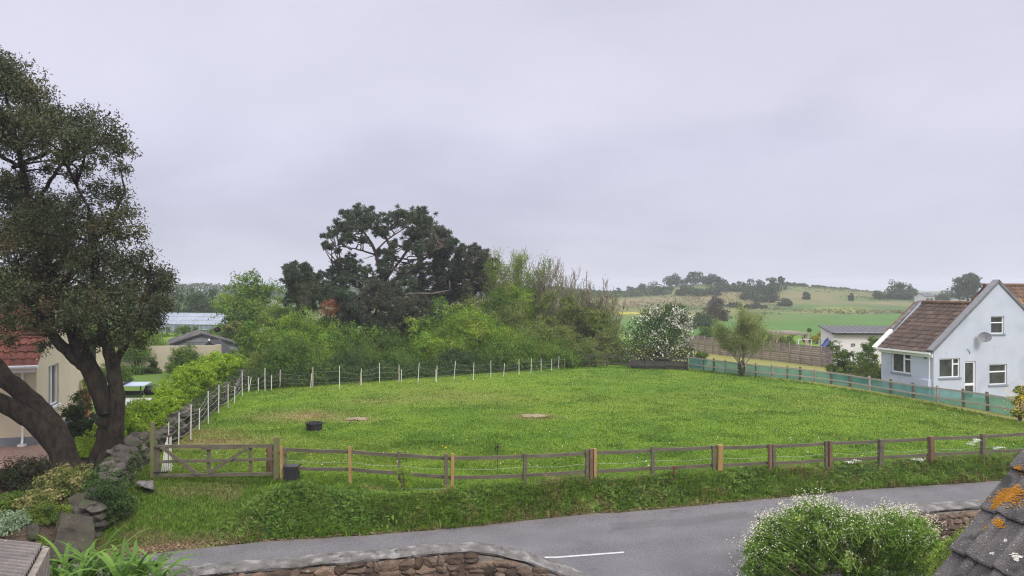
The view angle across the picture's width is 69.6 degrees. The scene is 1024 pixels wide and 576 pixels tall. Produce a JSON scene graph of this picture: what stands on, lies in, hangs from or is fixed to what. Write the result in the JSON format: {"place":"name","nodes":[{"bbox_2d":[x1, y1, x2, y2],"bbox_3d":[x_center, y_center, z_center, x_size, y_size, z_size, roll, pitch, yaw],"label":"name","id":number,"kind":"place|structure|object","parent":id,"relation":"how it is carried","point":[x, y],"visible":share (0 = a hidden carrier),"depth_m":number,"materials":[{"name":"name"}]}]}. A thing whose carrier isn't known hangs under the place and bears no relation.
{"place":"outdoors","nodes":[
{"label":"outdoors","id":0,"kind":"place"},
{"bbox_2d":[0,539,49,575],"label":"corrugated roof","id":1,"kind":"structure","parent":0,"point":[21,558],"depth_m":9.06,"materials":[{"name":"grey metal"}]},
{"bbox_2d":[0,442,86,468],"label":"garden path","id":2,"kind":"structure","parent":0,"point":[38,450],"depth_m":24.70,"materials":[{"name":"stone"}]},
{"bbox_2d":[0,284,1023,572],"bbox_3d":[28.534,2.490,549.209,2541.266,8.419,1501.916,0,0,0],"label":"ground","id":3,"kind":"structure","parent":0,"point":[798,320],"depth_m":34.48,"materials":[{"name":"green plant"}]},
{"bbox_2d":[0,490,25,513],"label":"shrub","id":4,"kind":"object","parent":3,"relation":"on","point":[7,500],"visible":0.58,"depth_m":18.05,"materials":[{"name":"green plant"}]},
{"bbox_2d":[0,508,32,536],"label":"shrub","id":5,"kind":"object","parent":3,"relation":"on","point":[14,524],"visible":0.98,"depth_m":16.91,"materials":[{"name":"green plant"}]},
{"bbox_2d":[0,452,63,493],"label":"shrub","id":6,"kind":"object","parent":3,"relation":"on","point":[17,476],"visible":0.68,"depth_m":20.02,"materials":[{"name":"brown plant"}]},
{"bbox_2d":[10,483,67,513],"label":"shrub","id":7,"kind":"object","parent":3,"relation":"on","point":[29,499],"visible":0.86,"depth_m":18.39,"materials":[{"name":"green plant"}]},
{"bbox_2d":[0,274,85,446],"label":"cream house","id":8,"kind":"structure","parent":3,"relation":"on","point":[54,378],"depth_m":26.52,"materials":[{"name":"beige paint"}]},
{"bbox_2d":[49,364,60,407],"bbox_3d":[-17.432,3.720,27.914,0.220,1.640,1.411,0,0,-17],"label":"window","id":9,"kind":"structure","parent":8,"relation":"in","point":[53,368],"depth_m":28.19,"materials":[{"name":"white plastic"}]},
{"bbox_2d":[25,498,73,524],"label":"shrub","id":10,"kind":"object","parent":3,"relation":"on","point":[40,514],"visible":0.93,"depth_m":17.50,"materials":[{"name":"green plant"}]},
{"bbox_2d":[22,461,100,504],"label":"shrub","id":11,"kind":"object","parent":3,"relation":"on","point":[67,479],"visible":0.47,"depth_m":19.16,"materials":[{"name":"green plant"}]},
{"bbox_2d":[48,540,80,559],"bbox_3d":[-10.125,5.955,16.709,0.916,0.487,0.624,0,0,0],"label":"stone","id":12,"kind":"object","parent":3,"relation":"on","point":[60,546],"visible":0.46,"depth_m":16.54,"materials":[{"name":"grey stone"}]},
{"bbox_2d":[52,506,95,553],"bbox_3d":[-10.339,5.989,17.321,1.026,1.667,2.401,0,0,-25],"label":"boulder","id":13,"kind":"object","parent":3,"relation":"on","point":[78,530],"visible":0.66,"depth_m":17.21,"materials":[{"name":"stone"}]},
{"bbox_2d":[57,388,98,437],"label":"shrub","id":14,"kind":"object","parent":3,"relation":"on","point":[74,413],"visible":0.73,"depth_m":27.34,"materials":[{"name":"green plant"}]},
{"bbox_2d":[75,430,95,458],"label":"shrub","id":15,"kind":"object","parent":3,"relation":"on","point":[85,448],"visible":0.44,"depth_m":23.95,"materials":[{"name":"green plant"}]},
{"bbox_2d":[0,43,182,472],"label":"evergreen oak","id":16,"kind":"object","parent":3,"relation":"on","point":[30,221],"visible":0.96,"depth_m":21.87,"materials":[{"name":"green plant"}]},
{"bbox_2d":[83,469,140,524],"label":"shrub","id":17,"kind":"object","parent":3,"relation":"on","point":[122,500],"visible":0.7,"depth_m":18.63,"materials":[{"name":"green plant"}]},
{"bbox_2d":[115,329,162,368],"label":"shrub","id":18,"kind":"object","parent":3,"relation":"on","point":[141,355],"visible":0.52,"depth_m":49.03,"materials":[{"name":"green plant"}]},
{"bbox_2d":[150,421,154,477],"bbox_3d":[-10.693,4.984,21.900,0.120,2.019,0.116,0,0,-11],"label":"gate post","id":19,"kind":"object","parent":3,"relation":"on","point":[152,450],"visible":0.82,"depth_m":21.85,"materials":[{"name":"wood"}]},
{"bbox_2d":[96,344,220,370],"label":"garden wall","id":20,"kind":"structure","parent":3,"relation":"on","point":[161,353],"depth_m":49.13,"materials":[{"name":"beige paint"}]},
{"bbox_2d":[71,368,251,538],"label":"dry stone wall","id":21,"kind":"structure","parent":3,"relation":"on","point":[94,509],"depth_m":23.11,"materials":[{"name":"grey stone"}]},
{"bbox_2d":[63,369,252,536],"bbox_3d":[-13.289,5.378,30.508,1.857,1.183,26.784,0,0,-12],"label":"wall ivy","id":22,"kind":"object","parent":21,"relation":"attached to","point":[202,399],"depth_m":22.77,"materials":[{"name":"green plant"}]},
{"bbox_2d":[92,349,247,436],"bbox_3d":[-14.841,4.545,34.128,2.563,2.337,20.598,0,0,-9],"label":"hedge","id":23,"kind":"object","parent":3,"relation":"on","point":[202,374],"visible":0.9,"depth_m":31.62,"materials":[{"name":"green plant"}]},
{"bbox_2d":[163,342,205,374],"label":"topiary bush","id":24,"kind":"object","parent":3,"relation":"on","point":[188,355],"visible":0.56,"depth_m":46.26,"materials":[{"name":"green plant"}]},
{"bbox_2d":[167,284,218,312],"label":"tree","id":25,"kind":"object","parent":3,"relation":"on","point":[199,301],"visible":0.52,"depth_m":117.28,"materials":[{"name":"green plant"}]},
{"bbox_2d":[158,324,231,336],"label":"hedge","id":26,"kind":"object","parent":3,"relation":"on","point":[183,330],"visible":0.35,"depth_m":84.03,"materials":[{"name":"green plant"}]},
{"bbox_2d":[88,476,302,554],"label":"grass verge","id":27,"kind":"structure","parent":3,"relation":"on","point":[174,520],"depth_m":19.52,"materials":[{"name":"green plant"}]},
{"bbox_2d":[168,330,237,350],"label":"garden shed","id":28,"kind":"structure","parent":3,"relation":"on","point":[197,338],"depth_m":57.27,"materials":[{"name":"wood"}]},
{"bbox_2d":[150,313,262,333],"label":"greenhouse","id":29,"kind":"object","parent":3,"relation":"on","point":[201,320],"visible":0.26,"depth_m":91.36,"materials":[{"name":"white glass"}]},
{"bbox_2d":[168,371,248,444],"bbox_3d":[-13.150,5.085,33.241,0.436,1.478,14.466,0,0,-9],"label":"wire fence","id":30,"kind":"object","parent":3,"relation":"on","point":[191,421],"visible":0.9,"depth_m":31.03,"materials":[{"name":"paint"}]},
{"bbox_2d":[222,320,246,349],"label":"shrub","id":31,"kind":"object","parent":3,"relation":"on","point":[232,327],"visible":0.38,"depth_m":61.96,"materials":[{"name":"green plant"}]},
{"bbox_2d":[208,268,287,339],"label":"tree","id":32,"kind":"object","parent":3,"relation":"on","point":[246,301],"visible":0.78,"depth_m":72.89,"materials":[{"name":"green plant"}]},
{"bbox_2d":[226,319,288,367],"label":"shrub","id":33,"kind":"object","parent":3,"relation":"on","point":[251,345],"visible":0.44,"depth_m":48.48,"materials":[{"name":"green plant"}]},
{"bbox_2d":[273,436,278,479],"bbox_3d":[-6.944,5.181,21.700,0.151,1.616,0.150,0,0,-11],"label":"gate post","id":34,"kind":"object","parent":3,"relation":"on","point":[276,455],"visible":0.82,"depth_m":21.63,"materials":[{"name":"brown wood"}]},
{"bbox_2d":[153,443,286,477],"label":"field gate","id":35,"kind":"structure","parent":34,"relation":"attached to","point":[209,460],"depth_m":21.77,"materials":[{"name":"brown wood"}]},
{"bbox_2d":[256,297,303,343],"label":"shrub","id":36,"kind":"object","parent":3,"relation":"on","point":[284,310],"visible":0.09,"depth_m":61.77,"materials":[{"name":"green plant"}]},
{"bbox_2d":[241,334,337,385],"bbox_3d":[-13.546,4.256,44.345,6.234,3.083,5.456,0,0,-25],"label":"shrub","id":37,"kind":"object","parent":3,"relation":"on","point":[286,355],"visible":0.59,"depth_m":43.72,"materials":[{"name":"green plant"}]},
{"bbox_2d":[283,463,300,481],"bbox_3d":[-6.473,5.451,21.650,0.410,0.482,0.420,0,0,0],"label":"water bin","id":38,"kind":"object","parent":3,"relation":"on","point":[291,471],"visible":0.93,"depth_m":21.47,"materials":[{"name":"black plastic"}]},
{"bbox_2d":[258,306,349,357],"bbox_3d":[-14.989,3.505,52.816,7.994,4.625,5.772,0,0,0],"label":"shrub","id":39,"kind":"object","parent":3,"relation":"on","point":[319,334],"visible":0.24,"depth_m":52.89,"materials":[{"name":"green plant"}]},
{"bbox_2d":[278,259,353,313],"bbox_3d":[-15.351,-0.122,57.790,6.262,4.357,8.715,0,0,-9],"label":"pine tree","id":40,"kind":"object","parent":3,"relation":"on","point":[304,281],"visible":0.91,"depth_m":56.63,"materials":[{"name":"green plant"}]},
{"bbox_2d":[97,542,590,575],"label":"rubble wall","id":41,"kind":"structure","parent":3,"relation":"on","point":[462,559],"depth_m":13.67,"materials":[{"name":"stone"}]},
{"bbox_2d":[37,523,201,575],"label":"strap leaf plant","id":42,"kind":"object","parent":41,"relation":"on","point":[116,564],"visible":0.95,"depth_m":11.90,"materials":[{"name":"green plant"}]},
{"bbox_2d":[307,320,389,363],"bbox_3d":[-11.219,3.991,50.267,6.076,3.624,5.345,0,0,0],"label":"shrub","id":43,"kind":"object","parent":3,"relation":"on","point":[328,351],"visible":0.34,"depth_m":50.19,"materials":[{"name":"green plant"}]},
{"bbox_2d":[319,345,381,373],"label":"shrub","id":44,"kind":"object","parent":3,"relation":"on","point":[350,358],"visible":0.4,"depth_m":46.68,"materials":[{"name":"green plant"}]},
{"bbox_2d":[331,310,383,353],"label":"shrub","id":45,"kind":"object","parent":3,"relation":"on","point":[374,339],"visible":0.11,"depth_m":59.70,"materials":[{"name":"green plant"}]},
{"bbox_2d":[90,282,665,298],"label":"distant woodland","id":46,"kind":"object","parent":3,"relation":"on","point":[647,292],"visible":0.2,"depth_m":296.03,"materials":[{"name":"green plant"}]},
{"bbox_2d":[331,279,434,337],"bbox_3d":[-10.030,1.842,57.740,8.357,5.245,10.452,0,0,0],"label":"conifer shrub","id":47,"kind":"object","parent":3,"relation":"on","point":[363,305],"visible":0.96,"depth_m":55.40,"materials":[{"name":"green plant"}]},
{"bbox_2d":[340,326,426,373],"bbox_3d":[-8.496,4.163,49.281,5.958,3.297,6.145,0,0,-23],"label":"shrub","id":48,"kind":"object","parent":3,"relation":"on","point":[391,343],"visible":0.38,"depth_m":49.19,"materials":[{"name":"green plant"}]},
{"bbox_2d":[319,202,459,292],"bbox_3d":[-10.516,-3.032,62.290,12.816,8.408,10.916,0,0,0],"label":"pine tree","id":49,"kind":"object","parent":3,"relation":"on","point":[417,235],"visible":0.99,"depth_m":60.73,"materials":[{"name":"green plant"}]},
{"bbox_2d":[375,349,429,376],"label":"shrub","id":50,"kind":"object","parent":3,"relation":"on","point":[417,358],"visible":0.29,"depth_m":47.72,"materials":[{"name":"green plant"}]},
{"bbox_2d":[248,355,578,391],"bbox_3d":[-3.711,5.137,46.432,24.648,1.482,3.429,0,0,-35],"label":"wire fence","id":51,"kind":"object","parent":3,"relation":"on","point":[531,361],"visible":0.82,"depth_m":44.08,"materials":[{"name":"paint"}]},
{"bbox_2d":[245,348,596,389],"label":"undergrowth","id":52,"kind":"object","parent":3,"relation":"on","point":[265,383],"visible":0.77,"depth_m":45.69,"materials":[{"name":"green plant"}]},
{"bbox_2d":[406,314,440,345],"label":"shrub","id":53,"kind":"object","parent":3,"relation":"on","point":[422,323],"visible":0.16,"depth_m":57.87,"materials":[{"name":"green plant"}]},
{"bbox_2d":[400,314,470,363],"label":"shrub","id":54,"kind":"object","parent":3,"relation":"on","point":[431,347],"visible":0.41,"depth_m":50.54,"materials":[{"name":"green plant"}]},
{"bbox_2d":[427,294,455,340],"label":"shrub","id":55,"kind":"object","parent":3,"relation":"on","point":[434,301],"visible":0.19,"depth_m":56.84,"materials":[{"name":"green plant"}]},
{"bbox_2d":[404,242,499,310],"bbox_3d":[-4.927,-1.055,64.862,8.508,6.174,9.535,0,0,-20],"label":"pine tree","id":56,"kind":"object","parent":3,"relation":"on","point":[460,271],"visible":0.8,"depth_m":63.59,"materials":[{"name":"green plant"}]},
{"bbox_2d":[423,344,480,373],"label":"shrub","id":57,"kind":"object","parent":3,"relation":"on","point":[465,356],"visible":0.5,"depth_m":49.18,"materials":[{"name":"green plant"}]},
{"bbox_2d":[446,292,484,321],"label":"shrub","id":58,"kind":"object","parent":3,"relation":"on","point":[472,301],"visible":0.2,"depth_m":61.65,"materials":[{"name":"green plant"}]},
{"bbox_2d":[428,301,526,351],"bbox_3d":[-2.468,3.387,54.212,7.735,4.862,6.286,0,0,-29],"label":"shrub","id":59,"kind":"object","parent":3,"relation":"on","point":[474,325],"visible":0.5,"depth_m":53.17,"materials":[{"name":"green plant"}]},
{"bbox_2d":[471,350,515,372],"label":"shrub","id":60,"kind":"object","parent":3,"relation":"on","point":[489,357],"visible":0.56,"depth_m":50.04,"materials":[{"name":"green plant"}]},
{"bbox_2d":[477,287,518,330],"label":"shrub","id":61,"kind":"object","parent":3,"relation":"on","point":[497,298],"visible":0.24,"depth_m":61.52,"materials":[{"name":"green plant"}]},
{"bbox_2d":[476,246,526,321],"bbox_3d":[-1.089,1.086,64.398,4.761,9.602,3.488,0,0,-25],"label":"sapling tree","id":62,"kind":"object","parent":3,"relation":"on","point":[494,276],"visible":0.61,"depth_m":63.91,"materials":[{"name":"green plant"}]},
{"bbox_2d":[4,479,1001,562],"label":"leaf litter","id":63,"kind":"object","parent":3,"relation":"on","point":[155,547],"visible":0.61,"depth_m":17.93,"materials":[{"name":"brown plant"}]},
{"bbox_2d":[466,328,547,370],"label":"shrub","id":64,"kind":"object","parent":3,"relation":"on","point":[520,351],"visible":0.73,"depth_m":51.38,"materials":[{"name":"green plant"}]},
{"bbox_2d":[483,298,537,354],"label":"shrub","id":65,"kind":"object","parent":3,"relation":"on","point":[512,316],"visible":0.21,"depth_m":59.30,"materials":[{"name":"green plant"}]},
{"bbox_2d":[502,271,538,334],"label":"shrub","id":66,"kind":"object","parent":3,"relation":"on","point":[523,296],"visible":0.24,"depth_m":61.97,"materials":[{"name":"green plant"}]},
{"bbox_2d":[506,247,556,322],"bbox_3d":[1.785,1.179,65.100,4.795,9.648,3.945,0,0,0],"label":"sapling tree","id":67,"kind":"object","parent":3,"relation":"on","point":[520,283],"visible":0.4,"depth_m":64.74,"materials":[{"name":"green plant"}]},
{"bbox_2d":[520,282,563,340],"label":"shrub","id":68,"kind":"object","parent":3,"relation":"on","point":[544,304],"visible":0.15,"depth_m":60.98,"materials":[{"name":"green plant"}]},
{"bbox_2d":[530,260,558,327],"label":"sapling tree","id":69,"kind":"object","parent":3,"relation":"on","point":[540,286],"visible":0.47,"depth_m":64.11,"materials":[{"name":"green plant"}]},
{"bbox_2d":[514,318,575,350],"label":"shrub","id":70,"kind":"object","parent":3,"relation":"on","point":[549,334],"visible":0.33,"depth_m":54.74,"materials":[{"name":"green plant"}]},
{"bbox_2d":[535,337,585,368],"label":"shrub","id":71,"kind":"object","parent":3,"relation":"on","point":[548,350],"visible":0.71,"depth_m":52.70,"materials":[{"name":"green plant"}]},
{"bbox_2d":[541,257,580,331],"bbox_3d":[4.365,1.679,63.009,2.969,8.854,4.775,0,0,26],"label":"sapling tree","id":72,"kind":"object","parent":3,"relation":"on","point":[558,287],"visible":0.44,"depth_m":62.98,"materials":[{"name":"green plant"}]},
{"bbox_2d":[549,292,588,345],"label":"shrub","id":73,"kind":"object","parent":3,"relation":"on","point":[567,314],"visible":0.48,"depth_m":60.03,"materials":[{"name":"green plant"}]},
{"bbox_2d":[563,338,607,365],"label":"shrub","id":74,"kind":"object","parent":3,"relation":"on","point":[586,348],"visible":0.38,"depth_m":55.19,"materials":[{"name":"green plant"}]},
{"bbox_2d":[568,306,613,359],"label":"shrub","id":75,"kind":"object","parent":3,"relation":"on","point":[593,320],"visible":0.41,"depth_m":59.32,"materials":[{"name":"green plant"}]},
{"bbox_2d":[575,272,607,340],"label":"sapling tree","id":76,"kind":"object","parent":3,"relation":"on","point":[587,295],"visible":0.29,"depth_m":61.61,"materials":[{"name":"green plant"}]},
{"bbox_2d":[578,288,619,341],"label":"sapling tree","id":77,"kind":"object","parent":3,"relation":"on","point":[600,300],"visible":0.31,"depth_m":61.55,"materials":[{"name":"green plant"}]},
{"bbox_2d":[183,447,1019,547],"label":"verge grass","id":78,"kind":"structure","parent":3,"relation":"on","point":[1001,469],"depth_m":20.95,"materials":[{"name":"green plant"}]},
{"bbox_2d":[594,292,628,359],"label":"sapling tree","id":79,"kind":"object","parent":3,"relation":"on","point":[616,317],"visible":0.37,"depth_m":60.38,"materials":[{"name":"green plant"}]},
{"bbox_2d":[592,316,633,363],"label":"shrub","id":80,"kind":"object","parent":3,"relation":"on","point":[611,343],"visible":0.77,"depth_m":57.14,"materials":[{"name":"green plant"}]},
{"bbox_2d":[587,354,687,369],"bbox_3d":[9.062,5.419,53.463,7.261,1.049,0.218,0,0,12],"label":"rail fence","id":81,"kind":"object","parent":3,"relation":"on","point":[665,364],"visible":0.93,"depth_m":53.20,"materials":[{"name":"brown wood"}]},
{"bbox_2d":[280,432,1023,489],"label":"post and rail fence","id":82,"kind":"object","parent":3,"relation":"on","point":[591,470],"visible":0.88,"depth_m":21.95,"materials":[{"name":"brown wood"}]},
{"bbox_2d":[615,301,695,366],"bbox_3d":[10.964,3.740,55.859,6.218,5.554,5.260,0,0,0],"label":"hawthorn","id":83,"kind":"object","parent":3,"relation":"on","point":[676,330],"visible":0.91,"depth_m":55.22,"materials":[{"name":"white plant"}]},
{"bbox_2d":[689,311,717,326],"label":"shrub","id":84,"kind":"object","parent":3,"relation":"on","point":[704,321],"visible":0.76,"depth_m":127.37,"materials":[{"name":"green plant"}]},
{"bbox_2d":[700,297,731,320],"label":"shrub","id":85,"kind":"object","parent":3,"relation":"on","point":[719,312],"visible":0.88,"depth_m":148.95,"materials":[{"name":"green plant"}]},
{"bbox_2d":[710,300,785,376],"bbox_3d":[15.927,3.395,49.719,5.038,5.224,4.262,0,0,23],"label":"tree","id":86,"kind":"object","parent":3,"relation":"on","point":[747,334],"visible":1,"depth_m":49.15,"materials":[{"name":"green plant"}]},
{"bbox_2d":[684,335,833,366],"bbox_3d":[21.534,5.579,67.263,0.154,1.921,20.791,0,0,-20],"label":"panel fence","id":87,"kind":"object","parent":3,"relation":"on","point":[797,354],"visible":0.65,"depth_m":62.97,"materials":[{"name":"brown wood"}]},
{"bbox_2d":[590,284,947,314],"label":"rough tussocks","id":88,"kind":"object","parent":3,"relation":"on","point":[858,311],"visible":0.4,"depth_m":245.90,"materials":[{"name":"green plant"}]},
{"bbox_2d":[824,340,852,373],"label":"shrub","id":89,"kind":"object","parent":3,"relation":"on","point":[843,361],"visible":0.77,"depth_m":52.29,"materials":[{"name":"green plant"}]},
{"bbox_2d":[687,355,1017,415],"bbox_3d":[19.372,5.611,45.369,1.969,1.311,22.070,0,0,-32],"label":"fence","id":90,"kind":"object","parent":3,"relation":"on","point":[986,401],"visible":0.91,"depth_m":43.57,"materials":[{"name":"teal wood"}]},
{"bbox_2d":[818,325,889,365],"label":"white outbuilding","id":91,"kind":"structure","parent":3,"relation":"on","point":[847,336],"depth_m":59.88,"materials":[{"name":"paint"}]},
{"bbox_2d":[835,359,878,378],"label":"shrub","id":92,"kind":"object","parent":3,"relation":"on","point":[863,371],"visible":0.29,"depth_m":47.49,"materials":[{"name":"green plant"}]},
{"bbox_2d":[852,336,880,378],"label":"shrub","id":93,"kind":"object","parent":3,"relation":"on","point":[868,350],"visible":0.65,"depth_m":49.24,"materials":[{"name":"green plant"}]},
{"bbox_2d":[754,499,984,575],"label":"rubble wall","id":94,"kind":"structure","parent":3,"relation":"on","point":[955,515],"depth_m":16.72,"materials":[{"name":"stone"}]},
{"bbox_2d":[883,279,916,299],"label":"tree","id":95,"kind":"object","parent":3,"relation":"on","point":[899,289],"visible":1,"depth_m":262.24,"materials":[{"name":"green plant"}]},
{"bbox_2d":[872,280,1023,396],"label":"house","id":96,"kind":"structure","parent":3,"relation":"on","point":[934,343],"depth_m":42.42,"materials":[{"name":"white paint"}]},
{"bbox_2d":[890,353,910,375],"bbox_3d":[23.028,4.452,43.528,0.200,1.301,1.597,0,0,-15],"label":"window","id":97,"kind":"structure","parent":96,"relation":"in","point":[900,362],"depth_m":43.61,"materials":[{"name":"white plastic"}]},
{"bbox_2d":[938,358,961,379],"bbox_3d":[24.666,4.554,41.523,1.556,1.172,0.200,0,0,-15],"label":"window","id":98,"kind":"structure","parent":96,"relation":"in","point":[949,367],"depth_m":41.60,"materials":[{"name":"white plastic"}]},
{"bbox_2d":[964,361,974,391],"bbox_3d":[26.020,5.285,41.935,0.790,2.238,0.111,0,0,-18],"label":"door","id":99,"kind":"structure","parent":96,"relation":"in","point":[969,366],"depth_m":41.97,"materials":[{"name":"white plastic"}]},
{"bbox_2d":[988,364,1008,386],"bbox_3d":[27.974,5.017,42.395,1.409,1.269,0.200,0,0,-15],"label":"window","id":100,"kind":"structure","parent":96,"relation":"in","point":[997,372],"depth_m":42.46,"materials":[{"name":"white plastic"}]},
{"bbox_2d":[950,272,982,300],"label":"pine tree","id":101,"kind":"object","parent":3,"relation":"on","point":[969,286],"visible":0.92,"depth_m":213.76,"materials":[{"name":"green plant"}]},
{"bbox_2d":[1002,378,1023,420],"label":"shrub","id":102,"kind":"object","parent":3,"relation":"on","point":[1019,414],"visible":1,"depth_m":34.45,"materials":[{"name":"yellow plant"}]},
{"bbox_2d":[0,0,1023,290],"label":"sky","id":103,"kind":"structure","parent":0,"point":[853,144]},
{"bbox_2d":[50,481,1000,575],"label":"road","id":104,"kind":"structure","parent":0,"point":[684,541],"depth_m":18.16,"materials":[{"name":"grey asphalt"}]},
{"bbox_2d":[822,573,921,575],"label":"forecourt","id":105,"kind":"structure","parent":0,"point":[851,575],"depth_m":15.88,"materials":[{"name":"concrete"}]},
{"bbox_2d":[726,488,948,575],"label":"flowering shrub","id":106,"kind":"object","parent":105,"relation":"on","point":[894,538],"visible":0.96,"depth_m":13.61,"materials":[{"name":"green plant"}]},
{"bbox_2d":[913,523,968,575],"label":"golden conifer","id":107,"kind":"object","parent":105,"relation":"on","point":[940,557],"visible":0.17,"depth_m":12.06,"materials":[{"name":"green plant"}]},
{"bbox_2d":[933,448,1023,575],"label":"roof","id":108,"kind":"structure","parent":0,"point":[989,541],"depth_m":4.78,"materials":[{"name":"tile"}]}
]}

